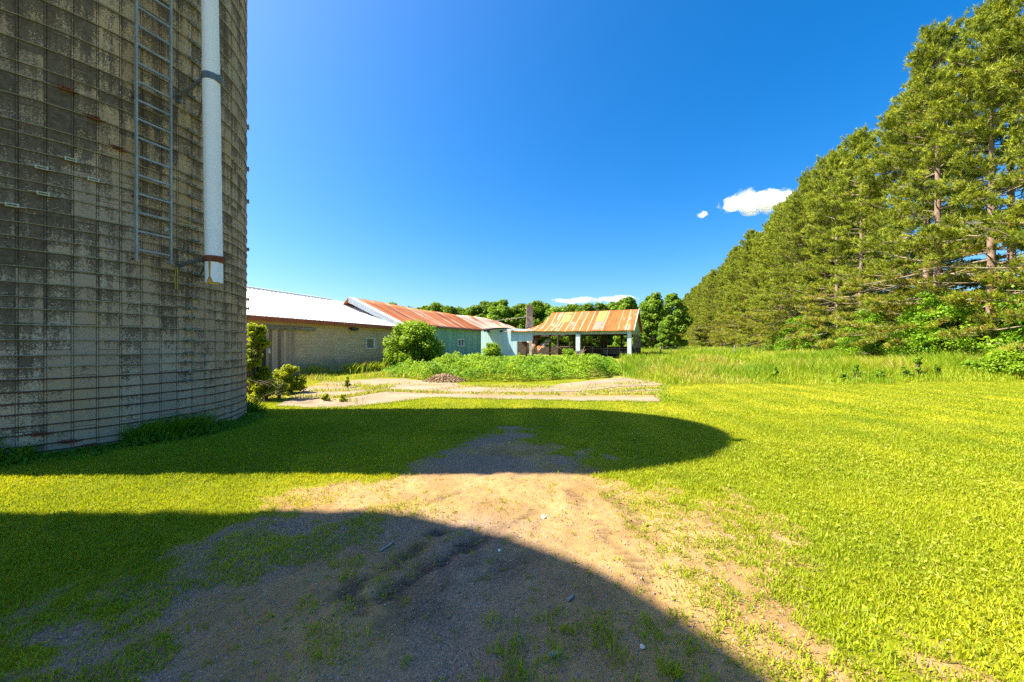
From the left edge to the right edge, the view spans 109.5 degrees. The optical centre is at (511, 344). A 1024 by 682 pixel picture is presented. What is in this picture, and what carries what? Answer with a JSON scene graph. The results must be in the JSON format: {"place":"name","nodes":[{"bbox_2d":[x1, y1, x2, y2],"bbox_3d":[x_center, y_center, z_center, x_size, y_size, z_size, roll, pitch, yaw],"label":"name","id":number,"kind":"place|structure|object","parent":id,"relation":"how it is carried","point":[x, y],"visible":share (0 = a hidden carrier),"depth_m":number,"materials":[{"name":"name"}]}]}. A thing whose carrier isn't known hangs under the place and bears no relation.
{"place":"outdoors","nodes":[
{"label":"outdoors","id":0,"kind":"place"},
{"bbox_2d":[311,381,357,384],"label":"concrete pavement","id":1,"kind":"structure","parent":0,"point":[351,382],"depth_m":16.43,"materials":[{"name":"beige concrete"}]},
{"bbox_2d":[296,385,376,397],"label":"concrete pavement","id":2,"kind":"structure","parent":0,"point":[305,392],"depth_m":13.62,"materials":[{"name":"beige concrete"}]},
{"bbox_2d":[277,392,659,407],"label":"concrete pavement","id":3,"kind":"structure","parent":0,"point":[383,397],"depth_m":11.84,"materials":[{"name":"beige concrete"}]},
{"bbox_2d":[357,378,664,392],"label":"concrete pavement","id":4,"kind":"structure","parent":0,"point":[427,387],"depth_m":15.61,"materials":[{"name":"beige concrete"}]},
{"bbox_2d":[0,355,1023,681],"bbox_3d":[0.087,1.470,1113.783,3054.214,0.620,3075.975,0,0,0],"label":"ground","id":5,"kind":"structure","parent":0,"point":[464,557],"depth_m":2.54,"materials":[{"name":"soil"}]},
{"bbox_2d":[0,0,248,452],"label":"silo","id":6,"kind":"object","parent":5,"relation":"on","point":[124,169],"visible":0.99,"depth_m":5.75,"materials":[{"name":"concrete"}]},
{"bbox_2d":[0,396,272,467],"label":"silo weeds","id":7,"kind":"object","parent":5,"relation":"on","point":[157,431],"visible":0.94,"depth_m":5.95,"materials":[{"name":"green plant"}]},
{"bbox_2d":[247,322,273,399],"bbox_3d":[-8.280,0.536,11.615,1.107,2.530,0.968,0,0,43],"label":"shrub","id":8,"kind":"object","parent":5,"relation":"on","point":[256,344],"visible":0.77,"depth_m":11.49,"materials":[{"name":"green plant"}]},
{"bbox_2d":[248,377,276,400],"bbox_3d":[-7.886,1.400,11.493,0.729,0.776,0.758,0,0,-23],"label":"shrub","id":9,"kind":"object","parent":5,"relation":"on","point":[260,390],"visible":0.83,"depth_m":11.34,"materials":[{"name":"green plant"}]},
{"bbox_2d":[248,378,291,401],"bbox_3d":[-7.594,1.434,11.092,1.502,0.860,1.021,0,0,-7],"label":"brush pile","id":10,"kind":"object","parent":5,"relation":"on","point":[268,385],"visible":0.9,"depth_m":11.02,"materials":[{"name":"grey plant"}]},
{"bbox_2d":[273,373,290,397],"bbox_3d":[-7.682,1.359,12.028,0.555,0.862,0.635,0,0,0],"label":"weed clump","id":11,"kind":"object","parent":5,"relation":"on","point":[281,385],"visible":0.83,"depth_m":11.97,"materials":[{"name":"green plant"}]},
{"bbox_2d":[272,364,307,393],"bbox_3d":[-8.125,1.244,13.206,1.158,1.100,1.071,0,0,-25],"label":"weed clump","id":12,"kind":"object","parent":5,"relation":"on","point":[298,383],"visible":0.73,"depth_m":13.10,"materials":[{"name":"green plant"}]},
{"bbox_2d":[247,286,395,377],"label":"block barn","id":13,"kind":"structure","parent":5,"relation":"on","point":[304,331],"depth_m":23.23,"materials":[{"name":"concrete"}]},
{"bbox_2d":[266,329,294,372],"bbox_3d":[-12.820,0.390,20.108,0.095,2.420,1.750,0,0,19],"label":"sliding door","id":14,"kind":"structure","parent":13,"relation":"in","point":[282,350],"depth_m":20.07,"materials":[{"name":"grey wood"}]},
{"bbox_2d":[366,338,375,348],"bbox_3d":[-10.578,-0.080,27.082,0.140,0.800,1.060,0,0,19],"label":"window","id":15,"kind":"structure","parent":13,"relation":"in","point":[370,342],"depth_m":27.13,"materials":[{"name":"glass"}]},
{"bbox_2d":[343,297,481,355],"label":"teal barn","id":16,"kind":"structure","parent":5,"relation":"on","point":[454,332],"depth_m":38.08,"materials":[{"name":"green"}]},
{"bbox_2d":[380,319,444,367],"bbox_3d":[-6.831,0.036,25.184,4.463,3.576,3.720,0,0,-17],"label":"bush","id":17,"kind":"object","parent":5,"relation":"on","point":[417,341],"visible":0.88,"depth_m":24.32,"materials":[{"name":"green plant"}]},
{"bbox_2d":[421,305,437,311],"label":"leafy tree","id":18,"kind":"object","parent":5,"relation":"on","point":[429,307],"visible":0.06,"depth_m":105.71,"materials":[{"name":"green plant"}]},
{"bbox_2d":[431,302,444,311],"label":"leafy tree","id":19,"kind":"object","parent":5,"relation":"on","point":[439,307],"visible":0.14,"depth_m":107.23,"materials":[{"name":"green plant"}]},
{"bbox_2d":[422,373,466,382],"bbox_3d":[-3.245,1.585,17.392,2.190,0.466,1.281,0,0,0],"label":"debris heap","id":20,"kind":"object","parent":5,"relation":"on","point":[447,377],"visible":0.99,"depth_m":17.08,"materials":[{"name":"beige stone"}]},
{"bbox_2d":[443,305,461,314],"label":"leafy tree","id":21,"kind":"object","parent":5,"relation":"on","point":[451,309],"visible":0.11,"depth_m":106.17,"materials":[{"name":"green plant"}]},
{"bbox_2d":[456,306,469,315],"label":"leafy tree","id":22,"kind":"object","parent":5,"relation":"on","point":[462,311],"visible":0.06,"depth_m":120.56,"materials":[{"name":"green plant"}]},
{"bbox_2d":[278,360,672,407],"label":"joint grass","id":23,"kind":"structure","parent":5,"relation":"on","point":[377,366],"depth_m":14.21,"materials":[{"name":"green plant"}]},
{"bbox_2d":[464,305,486,317],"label":"leafy tree","id":24,"kind":"object","parent":5,"relation":"on","point":[472,309],"visible":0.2,"depth_m":115.74,"materials":[{"name":"green plant"}]},
{"bbox_2d":[470,300,492,317],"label":"leafy tree","id":25,"kind":"object","parent":5,"relation":"on","point":[485,305],"visible":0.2,"depth_m":117.12,"materials":[{"name":"green plant"}]},
{"bbox_2d":[481,342,502,356],"bbox_3d":[-1.974,0.738,37.904,2.552,2.136,2.335,0,0,-41],"label":"bush","id":26,"kind":"object","parent":5,"relation":"on","point":[491,349],"visible":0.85,"depth_m":37.44,"materials":[{"name":"green plant"}]},
{"bbox_2d":[457,315,532,356],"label":"lean to","id":27,"kind":"object","parent":5,"relation":"on","point":[509,342],"visible":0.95,"depth_m":51.17,"materials":[{"name":"blue"}]},
{"bbox_2d":[532,335,540,349],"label":"roof sheet","id":28,"kind":"object","parent":27,"relation":"attached to","point":[536,338],"visible":0.88,"depth_m":50.05,"materials":[{"name":"brown metal"}]},
{"bbox_2d":[486,299,512,325],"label":"leafy tree","id":29,"kind":"object","parent":5,"relation":"on","point":[498,309],"visible":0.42,"depth_m":106.20,"materials":[{"name":"green plant"}]},
{"bbox_2d":[382,351,620,379],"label":"undergrowth","id":30,"kind":"object","parent":5,"relation":"on","point":[454,364],"visible":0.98,"depth_m":19.56,"materials":[{"name":"green plant"}]},
{"bbox_2d":[0,377,1023,681],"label":"grass","id":31,"kind":"structure","parent":5,"relation":"on","point":[274,451],"depth_m":3.56,"materials":[{"name":"green plant"}]},
{"bbox_2d":[509,303,526,328],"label":"leafy tree","id":32,"kind":"object","parent":5,"relation":"on","point":[516,310],"visible":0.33,"depth_m":104.98,"materials":[{"name":"green plant"}]},
{"bbox_2d":[525,305,533,355],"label":"chimney stack","id":33,"kind":"object","parent":5,"relation":"on","point":[529,320],"visible":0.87,"depth_m":53.02,"materials":[{"name":"grey brick"}]},
{"bbox_2d":[514,300,551,346],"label":"leafy tree","id":34,"kind":"object","parent":5,"relation":"on","point":[538,313],"visible":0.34,"depth_m":105.20,"materials":[{"name":"green plant"}]},
{"bbox_2d":[537,303,560,346],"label":"leafy tree","id":35,"kind":"object","parent":5,"relation":"on","point":[546,306],"visible":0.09,"depth_m":111.03,"materials":[{"name":"green plant"}]},
{"bbox_2d":[539,305,575,346],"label":"leafy tree","id":36,"kind":"object","parent":5,"relation":"on","point":[554,309],"visible":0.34,"depth_m":103.24,"materials":[{"name":"green plant"}]},
{"bbox_2d":[562,348,575,356],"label":"shrub","id":37,"kind":"object","parent":5,"relation":"on","point":[568,351],"visible":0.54,"depth_m":29.94,"materials":[{"name":"green plant"}]},
{"bbox_2d":[561,304,582,345],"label":"leafy tree","id":38,"kind":"object","parent":5,"relation":"on","point":[572,307],"visible":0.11,"depth_m":109.14,"materials":[{"name":"green plant"}]},
{"bbox_2d":[505,309,642,356],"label":"open shed","id":39,"kind":"structure","parent":5,"relation":"on","point":[605,324],"depth_m":49.16,"materials":[{"name":"orange metal"}]},
{"bbox_2d":[575,302,607,345],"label":"leafy tree","id":40,"kind":"object","parent":5,"relation":"on","point":[591,340],"visible":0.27,"depth_m":104.14,"materials":[{"name":"green plant"}]},
{"bbox_2d":[588,302,613,345],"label":"leafy tree","id":41,"kind":"object","parent":5,"relation":"on","point":[599,306],"visible":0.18,"depth_m":110.88,"materials":[{"name":"green plant"}]},
{"bbox_2d":[606,301,624,345],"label":"leafy tree","id":42,"kind":"object","parent":5,"relation":"on","point":[614,305],"visible":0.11,"depth_m":113.30,"materials":[{"name":"green plant"}]},
{"bbox_2d":[612,296,638,345],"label":"leafy tree","id":43,"kind":"object","parent":5,"relation":"on","point":[629,303],"visible":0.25,"depth_m":96.63,"materials":[{"name":"green plant"}]},
{"bbox_2d":[632,332,649,348],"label":"leafy tree","id":44,"kind":"object","parent":5,"relation":"on","point":[644,342],"visible":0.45,"depth_m":79.02,"materials":[{"name":"green plant"}]},
{"bbox_2d":[639,292,671,348],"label":"leafy tree","id":45,"kind":"object","parent":5,"relation":"on","point":[652,310],"visible":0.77,"depth_m":81.76,"materials":[{"name":"green plant"}]},
{"bbox_2d":[655,315,679,350],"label":"leafy tree","id":46,"kind":"object","parent":5,"relation":"on","point":[667,330],"visible":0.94,"depth_m":72.95,"materials":[{"name":"green plant"}]},
{"bbox_2d":[663,293,693,346],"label":"leafy tree","id":47,"kind":"object","parent":5,"relation":"on","point":[681,320],"visible":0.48,"depth_m":89.85,"materials":[{"name":"green plant"}]},
{"bbox_2d":[681,285,694,342],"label":"pine tree","id":48,"kind":"object","parent":5,"relation":"on","point":[689,296],"visible":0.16,"depth_m":124.67,"materials":[{"name":"green plant"}]},
{"bbox_2d":[685,282,700,345],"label":"pine tree","id":49,"kind":"object","parent":5,"relation":"on","point":[693,315],"visible":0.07,"depth_m":113.98,"materials":[{"name":"green plant"}]},
{"bbox_2d":[687,286,699,343],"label":"pine tree","id":50,"kind":"object","parent":5,"relation":"on","point":[695,293],"visible":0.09,"depth_m":117.22,"materials":[{"name":"green plant"}]},
{"bbox_2d":[686,282,704,345],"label":"pine tree","id":51,"kind":"object","parent":5,"relation":"on","point":[696,299],"visible":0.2,"depth_m":109.43,"materials":[{"name":"green plant"}]},
{"bbox_2d":[686,276,706,343],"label":"pine tree","id":52,"kind":"object","parent":5,"relation":"on","point":[700,296],"visible":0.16,"depth_m":106.02,"materials":[{"name":"green plant"}]},
{"bbox_2d":[689,272,714,342],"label":"pine tree","id":53,"kind":"object","parent":5,"relation":"on","point":[705,282],"visible":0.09,"depth_m":98.60,"materials":[{"name":"green plant"}]},
{"bbox_2d":[693,268,716,345],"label":"pine tree","id":54,"kind":"object","parent":5,"relation":"on","point":[701,334],"visible":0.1,"depth_m":94.22,"materials":[{"name":"green plant"}]},
{"bbox_2d":[695,270,723,345],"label":"pine tree","id":55,"kind":"object","parent":5,"relation":"on","point":[708,298],"visible":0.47,"depth_m":90.49,"materials":[{"name":"green plant"}]},
{"bbox_2d":[701,265,723,345],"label":"pine tree","id":56,"kind":"object","parent":5,"relation":"on","point":[713,306],"visible":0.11,"depth_m":87.51,"materials":[{"name":"green plant"}]},
{"bbox_2d":[704,263,725,345],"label":"pine tree","id":57,"kind":"object","parent":5,"relation":"on","point":[716,309],"visible":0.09,"depth_m":83.47,"materials":[{"name":"green plant"}]},
{"bbox_2d":[707,257,730,345],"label":"pine tree","id":58,"kind":"object","parent":5,"relation":"on","point":[722,295],"visible":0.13,"depth_m":80.00,"materials":[{"name":"green plant"}]},
{"bbox_2d":[708,248,735,345],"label":"pine tree","id":59,"kind":"object","parent":5,"relation":"on","point":[721,302],"visible":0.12,"depth_m":77.02,"materials":[{"name":"green plant"}]},
{"bbox_2d":[712,243,742,347],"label":"pine tree","id":60,"kind":"object","parent":5,"relation":"on","point":[731,264],"visible":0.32,"depth_m":69.83,"materials":[{"name":"green plant"}]},
{"bbox_2d":[715,248,739,341],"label":"pine tree","id":61,"kind":"object","parent":5,"relation":"on","point":[722,325],"visible":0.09,"depth_m":73.49,"materials":[{"name":"green plant"}]},
{"bbox_2d":[723,245,748,345],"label":"pine tree","id":62,"kind":"object","parent":5,"relation":"on","point":[736,279],"visible":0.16,"depth_m":67.39,"materials":[{"name":"green plant"}]},
{"bbox_2d":[722,248,759,343],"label":"pine tree","id":63,"kind":"object","parent":5,"relation":"on","point":[731,318],"visible":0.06,"depth_m":64.95,"materials":[{"name":"green plant"}]},
{"bbox_2d":[719,229,763,345],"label":"pine tree","id":64,"kind":"object","parent":5,"relation":"on","point":[749,236],"visible":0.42,"depth_m":61.56,"materials":[{"name":"green plant"}]},
{"bbox_2d":[729,231,769,346],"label":"pine tree","id":65,"kind":"object","parent":5,"relation":"on","point":[747,269],"visible":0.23,"depth_m":58.70,"materials":[{"name":"green plant"}]},
{"bbox_2d":[740,333,763,347],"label":"sapling","id":66,"kind":"object","parent":5,"relation":"on","point":[745,345],"visible":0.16,"depth_m":61.11,"materials":[{"name":"green plant"}]},
{"bbox_2d":[733,219,773,343],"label":"pine tree","id":67,"kind":"object","parent":5,"relation":"on","point":[753,278],"visible":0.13,"depth_m":56.29,"materials":[{"name":"green plant"}]},
{"bbox_2d":[746,214,793,344],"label":"pine tree","id":68,"kind":"object","parent":5,"relation":"on","point":[754,298],"visible":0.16,"depth_m":52.87,"materials":[{"name":"green plant"}]},
{"bbox_2d":[745,201,798,341],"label":"pine tree","id":69,"kind":"object","parent":5,"relation":"on","point":[775,213],"visible":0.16,"depth_m":50.38,"materials":[{"name":"green plant"}]},
{"bbox_2d":[764,323,779,351],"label":"sapling","id":70,"kind":"object","parent":5,"relation":"on","point":[767,347],"visible":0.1,"depth_m":48.38,"materials":[{"name":"green plant"}]},
{"bbox_2d":[748,197,813,347],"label":"pine tree","id":71,"kind":"object","parent":5,"relation":"on","point":[780,280],"visible":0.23,"depth_m":47.18,"materials":[{"name":"green plant"}]},
{"bbox_2d":[772,314,806,352],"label":"sapling","id":72,"kind":"object","parent":5,"relation":"on","point":[783,340],"visible":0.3,"depth_m":41.87,"materials":[{"name":"green plant"}]},
{"bbox_2d":[757,187,834,346],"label":"pine tree","id":73,"kind":"object","parent":5,"relation":"on","point":[779,313],"visible":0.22,"depth_m":44.23,"materials":[{"name":"green plant"}]},
{"bbox_2d":[763,167,834,342],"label":"pine tree","id":74,"kind":"object","parent":5,"relation":"on","point":[795,223],"visible":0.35,"depth_m":41.57,"materials":[{"name":"green plant"}]},
{"bbox_2d":[582,416,1023,678],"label":"clover","id":75,"kind":"object","parent":5,"relation":"on","point":[926,580],"visible":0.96,"depth_m":3.04,"materials":[{"name":"green plant"}]},
{"bbox_2d":[795,308,840,349],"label":"sapling","id":76,"kind":"object","parent":5,"relation":"on","point":[805,345],"visible":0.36,"depth_m":38.10,"materials":[{"name":"green plant"}]},
{"bbox_2d":[807,322,832,350],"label":"sapling","id":77,"kind":"object","parent":5,"relation":"on","point":[826,338],"visible":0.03,"depth_m":37.90,"materials":[{"name":"green plant"}]},
{"bbox_2d":[784,154,874,345],"bbox_3d":[33.083,-9.282,38.169,8.074,21.794,8.078,0,0,43],"label":"pine tree","id":78,"kind":"object","parent":5,"relation":"on","point":[808,232],"visible":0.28,"depth_m":38.03,"materials":[{"name":"green plant"}]},
{"bbox_2d":[786,140,876,350],"bbox_3d":[32.045,-9.049,35.663,8.845,21.309,8.455,0,0,-9],"label":"pine tree","id":79,"kind":"object","parent":5,"relation":"on","point":[834,164],"visible":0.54,"depth_m":35.35,"materials":[{"name":"green plant"}]},
{"bbox_2d":[829,318,852,345],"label":"sapling","id":80,"kind":"object","parent":5,"relation":"on","point":[834,328],"visible":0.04,"depth_m":35.22,"materials":[{"name":"green plant"}]},
{"bbox_2d":[839,371,849,379],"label":"tall weed","id":81,"kind":"object","parent":5,"relation":"on","point":[843,375],"visible":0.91,"depth_m":16.74,"materials":[{"name":"green plant"}]},
{"bbox_2d":[794,123,915,347],"bbox_3d":[30.895,-8.976,32.321,7.978,21.161,7.511,0,0,20],"label":"pine tree","id":82,"kind":"object","parent":5,"relation":"on","point":[855,140],"visible":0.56,"depth_m":32.13,"materials":[{"name":"green plant"}]},
{"bbox_2d":[850,363,861,380],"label":"tall weed","id":83,"kind":"object","parent":5,"relation":"on","point":[856,366],"visible":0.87,"depth_m":16.95,"materials":[{"name":"green plant"}]},
{"bbox_2d":[821,178,893,316],"bbox_3d":[37.326,-8.485,39.043,8.548,20.148,8.575,0,0,36],"label":"pine tree","id":84,"kind":"object","parent":5,"relation":"on","point":[856,246],"visible":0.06,"depth_m":38.35,"materials":[{"name":"green plant"}]},
{"bbox_2d":[834,307,898,356],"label":"sapling","id":85,"kind":"object","parent":5,"relation":"on","point":[876,317],"visible":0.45,"depth_m":28.67,"materials":[{"name":"green plant"}]},
{"bbox_2d":[849,174,897,307],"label":"pine tree","id":86,"kind":"object","parent":5,"relation":"on","point":[891,258],"depth_m":41.07,"materials":[{"name":"green plant"}]},
{"bbox_2d":[874,369,885,378],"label":"tall weed","id":87,"kind":"object","parent":5,"relation":"on","point":[879,372],"visible":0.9,"depth_m":16.85,"materials":[{"name":"green plant"}]},
{"bbox_2d":[900,366,912,378],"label":"tall weed","id":88,"kind":"object","parent":5,"relation":"on","point":[907,371],"visible":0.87,"depth_m":16.98,"materials":[{"name":"green plant"}]},
{"bbox_2d":[829,100,985,352],"bbox_3d":[31.248,-9.122,29.008,9.309,21.455,9.166,0,0,-3],"label":"pine tree","id":89,"kind":"object","parent":5,"relation":"on","point":[886,181],"visible":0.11,"depth_m":29.15,"materials":[{"name":"green plant"}]},
{"bbox_2d":[912,354,924,374],"bbox_3d":[19.298,1.041,17.205,0.477,1.211,0.382,0,0,0],"label":"tall weed","id":90,"kind":"object","parent":5,"relation":"on","point":[917,361],"visible":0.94,"depth_m":17.16,"materials":[{"name":"green plant"}]},
{"bbox_2d":[842,66,1006,344],"bbox_3d":[29.755,-9.135,26.253,8.696,21.491,8.088,0,0,-32],"label":"pine tree","id":91,"kind":"object","parent":5,"relation":"on","point":[884,161],"visible":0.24,"depth_m":26.24,"materials":[{"name":"green plant"}]},
{"bbox_2d":[831,13,1023,351],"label":"pine tree","id":92,"kind":"object","parent":5,"relation":"on","point":[928,55],"visible":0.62,"depth_m":23.41,"materials":[{"name":"green plant"}]},
{"bbox_2d":[882,288,982,356],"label":"sapling","id":93,"kind":"object","parent":5,"relation":"on","point":[902,317],"visible":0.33,"depth_m":23.30,"materials":[{"name":"green plant"}]},
{"bbox_2d":[865,129,999,315],"bbox_3d":[35.110,-9.030,30.831,8.357,21.266,8.499,0,0,34],"label":"pine tree","id":94,"kind":"object","parent":5,"relation":"on","point":[932,220],"visible":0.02,"depth_m":30.46,"materials":[{"name":"green plant"}]},
{"bbox_2d":[930,364,941,378],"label":"tall weed","id":95,"kind":"object","parent":5,"relation":"on","point":[937,367],"visible":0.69,"depth_m":17.04,"materials":[{"name":"green plant"}]},
{"bbox_2d":[890,288,1005,357],"bbox_3d":[27.029,-0.982,22.146,5.223,5.078,5.176,0,0,32],"label":"sapling","id":96,"kind":"object","parent":5,"relation":"on","point":[948,311],"visible":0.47,"depth_m":21.93,"materials":[{"name":"green plant"}]},
{"bbox_2d":[879,0,1023,350],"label":"pine tree","id":97,"kind":"object","parent":5,"relation":"on","point":[990,163],"visible":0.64,"depth_m":20.39,"materials":[{"name":"green plant"}]},
{"bbox_2d":[919,28,1023,340],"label":"pine tree","id":98,"kind":"object","parent":5,"relation":"on","point":[1009,255],"visible":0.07,"depth_m":23.41,"materials":[{"name":"green plant"}]},
{"bbox_2d":[928,0,1023,346],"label":"pine tree","id":99,"kind":"object","parent":5,"relation":"on","point":[1002,222],"visible":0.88,"depth_m":18.11,"materials":[{"name":"green plant"}]},
{"bbox_2d":[959,359,992,373],"bbox_3d":[22.673,1.101,17.761,0.955,0.820,1.136,0,0,37],"label":"shrub","id":100,"kind":"object","parent":5,"relation":"on","point":[974,363],"visible":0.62,"depth_m":17.73,"materials":[{"name":"green plant"}]},
{"bbox_2d":[969,348,1023,376],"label":"shrub","id":101,"kind":"object","parent":5,"relation":"on","point":[1011,362],"visible":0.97,"depth_m":17.03,"materials":[{"name":"green plant"}]},
{"bbox_2d":[974,271,1023,356],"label":"sapling","id":102,"kind":"object","parent":5,"relation":"on","point":[1019,339],"visible":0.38,"depth_m":18.51,"materials":[{"name":"green plant"}]},
{"bbox_2d":[981,320,1023,352],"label":"sapling","id":103,"kind":"object","parent":5,"relation":"on","point":[1004,333],"visible":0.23,"depth_m":19.12,"materials":[{"name":"green plant"}]},
{"bbox_2d":[988,225,1023,356],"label":"sapling","id":104,"kind":"object","parent":5,"relation":"on","point":[1017,346],"visible":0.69,"depth_m":16.56,"materials":[{"name":"green plant"}]},
{"bbox_2d":[247,0,1023,308],"label":"sky","id":105,"kind":"structure","parent":0,"point":[412,153],"materials":[{"name":"blue"}]},
{"bbox_2d":[608,345,1023,385],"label":"meadow grass","id":106,"kind":"structure","parent":0,"point":[692,364],"depth_m":18.75,"materials":[{"name":"green plant"}]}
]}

